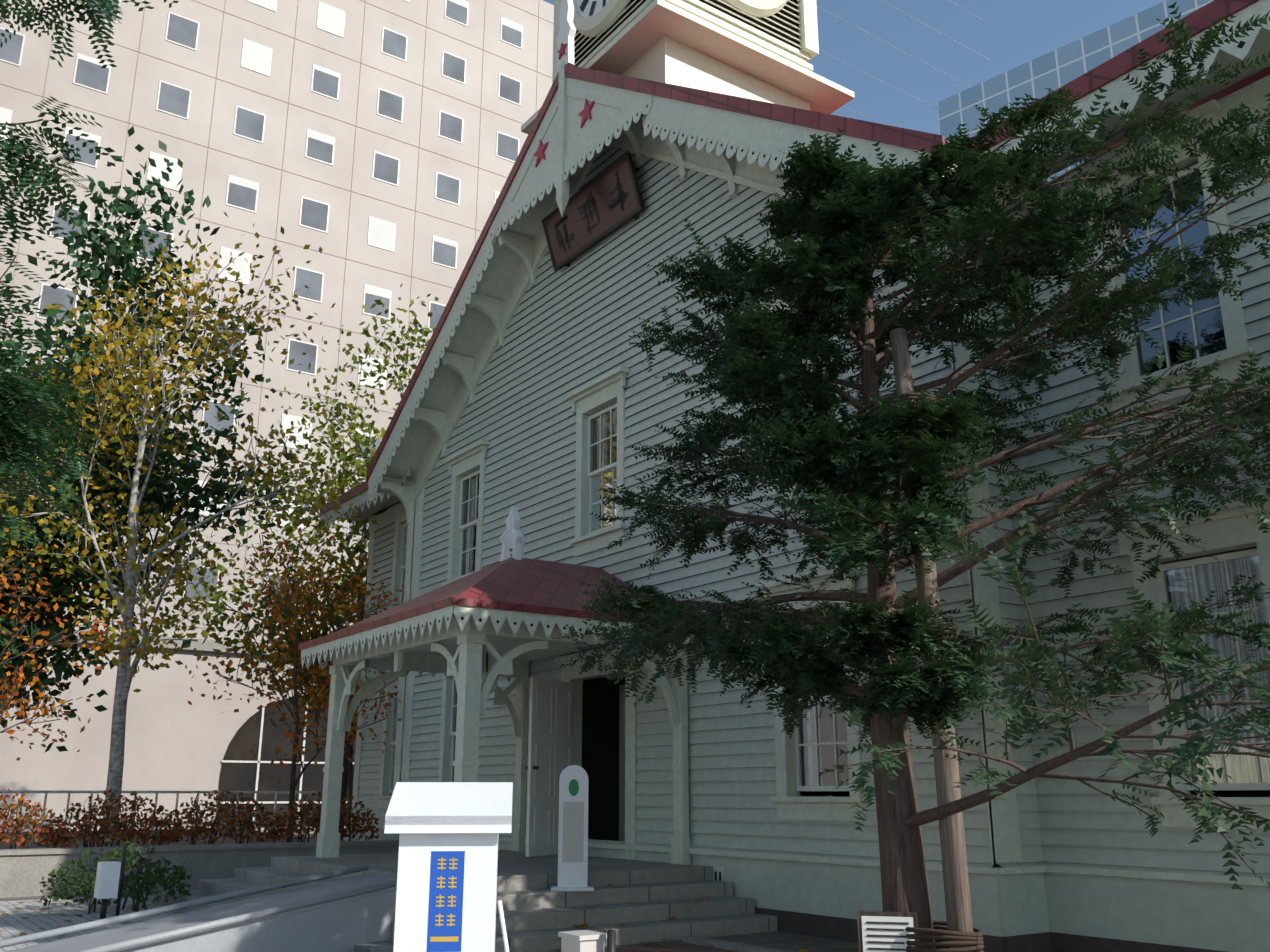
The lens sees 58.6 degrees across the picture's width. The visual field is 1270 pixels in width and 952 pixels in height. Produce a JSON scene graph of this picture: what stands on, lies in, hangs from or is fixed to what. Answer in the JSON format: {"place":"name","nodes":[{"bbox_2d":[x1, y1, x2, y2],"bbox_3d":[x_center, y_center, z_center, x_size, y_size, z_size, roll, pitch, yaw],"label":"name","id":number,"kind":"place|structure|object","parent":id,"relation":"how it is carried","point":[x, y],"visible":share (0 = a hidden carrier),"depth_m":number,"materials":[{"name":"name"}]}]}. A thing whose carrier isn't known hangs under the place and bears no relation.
{"place":"outdoors","nodes":[
{"label":"outdoors","id":0,"kind":"place"},
{"bbox_2d":[22,826,347,839],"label":"street","id":1,"kind":"structure","parent":0,"point":[262,830],"depth_m":37.36,"materials":[{"name":"grey asphalt"}]},
{"bbox_2d":[0,895,790,951],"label":"forecourt paving","id":2,"kind":"structure","parent":0,"point":[15,925],"depth_m":11.71,"materials":[{"name":"grey stone"}]},
{"bbox_2d":[0,0,178,565],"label":"tree","id":3,"kind":"object","parent":2,"relation":"on","point":[13,451],"visible":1,"depth_m":7.66,"materials":[{"name":"green plant"}]},
{"bbox_2d":[94,845,126,919],"bbox_3d":[-5.517,4.273,11.856,0.243,0.750,0.506,5,-16,-17],"label":"sign","id":4,"kind":"object","parent":2,"relation":"on","point":[108,881],"visible":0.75,"depth_m":11.69,"materials":[{"name":"white metal"}]},
{"bbox_2d":[39,840,191,913],"bbox_3d":[-5.972,4.612,13.069,1.647,0.768,1.442,11,-19,-33],"label":"shrub","id":5,"kind":"object","parent":2,"relation":"on","point":[147,877],"visible":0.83,"depth_m":12.92,"materials":[{"name":"green plant"}]},
{"bbox_2d":[0,864,396,951],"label":"access ramp","id":6,"kind":"structure","parent":2,"relation":"on","point":[344,915],"depth_m":8.86,"materials":[{"name":"concrete"}]},
{"bbox_2d":[0,881,857,951],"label":"fallen leaves","id":7,"kind":"object","parent":2,"relation":"on","point":[672,918],"visible":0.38,"depth_m":10.60,"materials":[{"name":"brown plant"}]},
{"bbox_2d":[384,782,512,951],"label":"sign stand","id":8,"kind":"object","parent":2,"relation":"on","point":[446,892],"visible":1,"depth_m":5.78,"materials":[{"name":"white metal"}]},
{"bbox_2d":[558,929,615,951],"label":"pedestal box","id":9,"kind":"object","parent":2,"relation":"on","point":[582,941],"visible":1,"depth_m":6.33,"materials":[{"name":"white"}]},
{"bbox_2d":[0,889,858,951],"bbox_3d":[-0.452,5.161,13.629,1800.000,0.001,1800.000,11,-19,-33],"label":"ground","id":10,"kind":"structure","parent":0,"point":[819,944],"depth_m":10.23,"materials":[{"name":"grey concrete"}]},
{"bbox_2d":[0,126,326,752],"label":"tree","id":11,"kind":"object","parent":10,"relation":"on","point":[130,273],"visible":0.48,"depth_m":22.46,"materials":[{"name":"green plant"}]},
{"bbox_2d":[0,828,398,897],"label":"planter wall","id":12,"kind":"structure","parent":10,"relation":"on","point":[23,871],"depth_m":15.95,"materials":[{"name":"concrete"}]},
{"bbox_2d":[0,788,64,848],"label":"hedge","id":13,"kind":"object","parent":12,"relation":"on","point":[17,839],"visible":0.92,"depth_m":15.77,"materials":[{"name":"red plant"}]},
{"bbox_2d":[0,530,177,760],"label":"maple tree","id":14,"kind":"object","parent":12,"relation":"in","point":[13,690],"visible":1,"depth_m":17.47,"materials":[{"name":"orange plant"}]},
{"bbox_2d":[43,789,182,847],"bbox_3d":[-7.470,4.979,16.315,1.829,0.916,1.252,11,-19,-33],"label":"hedge","id":15,"kind":"object","parent":12,"relation":"on","point":[128,829],"visible":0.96,"depth_m":16.14,"materials":[{"name":"red plant"}]},
{"bbox_2d":[0,790,321,829],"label":"street fence","id":16,"kind":"object","parent":12,"relation":"on","point":[46,792],"visible":0.31,"depth_m":25.39,"materials":[{"name":"black metal"}]},
{"bbox_2d":[0,213,382,846],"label":"birch tree","id":17,"kind":"object","parent":12,"relation":"on","point":[131,577],"visible":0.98,"depth_m":19.69,"materials":[{"name":"yellow plant"}]},
{"bbox_2d":[157,790,280,844],"bbox_3d":[-6.339,5.280,17.361,1.826,0.906,1.257,11,-19,-33],"label":"hedge","id":18,"kind":"object","parent":12,"relation":"on","point":[195,831],"visible":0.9,"depth_m":17.22,"materials":[{"name":"red plant"}]},
{"bbox_2d":[185,499,420,842],"bbox_3d":[-5.551,3.390,19.656,4.467,6.176,4.340,1,-16,-4],"label":"maple tree","id":19,"kind":"object","parent":12,"relation":"in","point":[296,589],"visible":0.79,"depth_m":19.39,"materials":[{"name":"orange plant"}]},
{"bbox_2d":[265,790,379,841],"bbox_3d":[-4.921,5.464,18.016,1.838,0.907,1.228,11,-19,-33],"label":"hedge","id":20,"kind":"object","parent":12,"relation":"on","point":[314,819],"visible":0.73,"depth_m":17.87,"materials":[{"name":"red plant"}]},
{"bbox_2d":[93,284,438,839],"bbox_3d":[-6.430,1.802,27.244,9.417,13.648,9.045,-4,-16,13],"label":"tree","id":21,"kind":"object","parent":10,"relation":"on","point":[352,460],"visible":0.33,"depth_m":26.62,"materials":[{"name":"green plant"}]},
{"bbox_2d":[240,550,367,839],"bbox_3d":[-5.867,4.361,23.542,4.358,6.411,4.896,2,-16,-7],"label":"maple tree","id":22,"kind":"object","parent":10,"relation":"on","point":[351,738],"visible":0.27,"depth_m":23.38,"materials":[{"name":"orange plant"}]},
{"bbox_2d":[162,850,777,951],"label":"porch steps","id":23,"kind":"structure","parent":10,"relation":"on","point":[539,914],"depth_m":10.91,"materials":[{"name":"stone"}]},
{"bbox_2d":[551,765,593,890],"bbox_3d":[-0.588,3.348,10.808,0.400,1.140,0.240,1,-16,-2],"label":"guide post","id":24,"kind":"object","parent":23,"relation":"on","point":[573,834],"visible":1,"depth_m":10.76,"materials":[{"name":"white metal"}]},
{"bbox_2d":[299,0,1269,951],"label":"clock tower building","id":25,"kind":"structure","parent":10,"relation":"on","point":[539,400],"depth_m":12.33,"materials":[{"name":"paint"}]},
{"bbox_2d":[481,672,496,693],"bbox_3d":[-1.763,2.458,13.437,0.260,0.260,0.260,11,-19,-33],"label":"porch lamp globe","id":26,"kind":"object","parent":25,"relation":"attached to","point":[494,685],"visible":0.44,"depth_m":13.37,"materials":[{"name":"white glass"}]},
{"bbox_2d":[525,676,574,856],"bbox_3d":[-1.044,3.611,14.120,0.165,2.110,1.000,-8,-18,27],"label":"door leaf","id":27,"kind":"object","parent":25,"relation":"attached to","point":[551,735],"visible":0.92,"depth_m":13.98,"materials":[{"name":"white paint"}]},
{"bbox_2d":[542,153,644,270],"bbox_3d":[-0.605,-3.679,16.003,0.353,0.785,2.250,11,-19,-33],"label":"name plaque","id":28,"kind":"object","parent":25,"relation":"attached to","point":[604,204],"visible":0.98,"depth_m":15.86,"materials":[{"name":"brown wood"}]},
{"bbox_2d":[551,2,1269,947],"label":"conifer tree","id":29,"kind":"object","parent":10,"relation":"on","point":[855,224],"visible":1,"depth_m":7.29,"materials":[{"name":"green plant"}]},
{"bbox_2d":[857,328,983,951],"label":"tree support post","id":30,"kind":"object","parent":10,"relation":"on","point":[883,931],"visible":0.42,"depth_m":6.54,"materials":[{"name":"brown wood"}]},
{"bbox_2d":[937,0,1213,183],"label":"glass office tower","id":31,"kind":"structure","parent":10,"relation":"on","point":[1056,69],"depth_m":68.87,"materials":[{"name":"blue glass"}]},
{"bbox_2d":[486,640,488,671],"bbox_3d":[-1.763,2.165,13.519,0.020,0.410,0.020,11,-19,-33],"label":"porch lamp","id":32,"kind":"object","parent":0,"point":[487,654],"visible":0.43,"depth_m":13.50,"materials":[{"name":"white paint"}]},
{"bbox_2d":[0,0,988,831],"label":"hotel building","id":33,"kind":"structure","parent":0,"point":[372,148],"depth_m":45.01,"materials":[{"name":"beige concrete"}]},
{"bbox_2d":[543,0,1165,134],"label":"sky","id":34,"kind":"structure","parent":0,"point":[1014,33],"materials":[{"name":"blue"}]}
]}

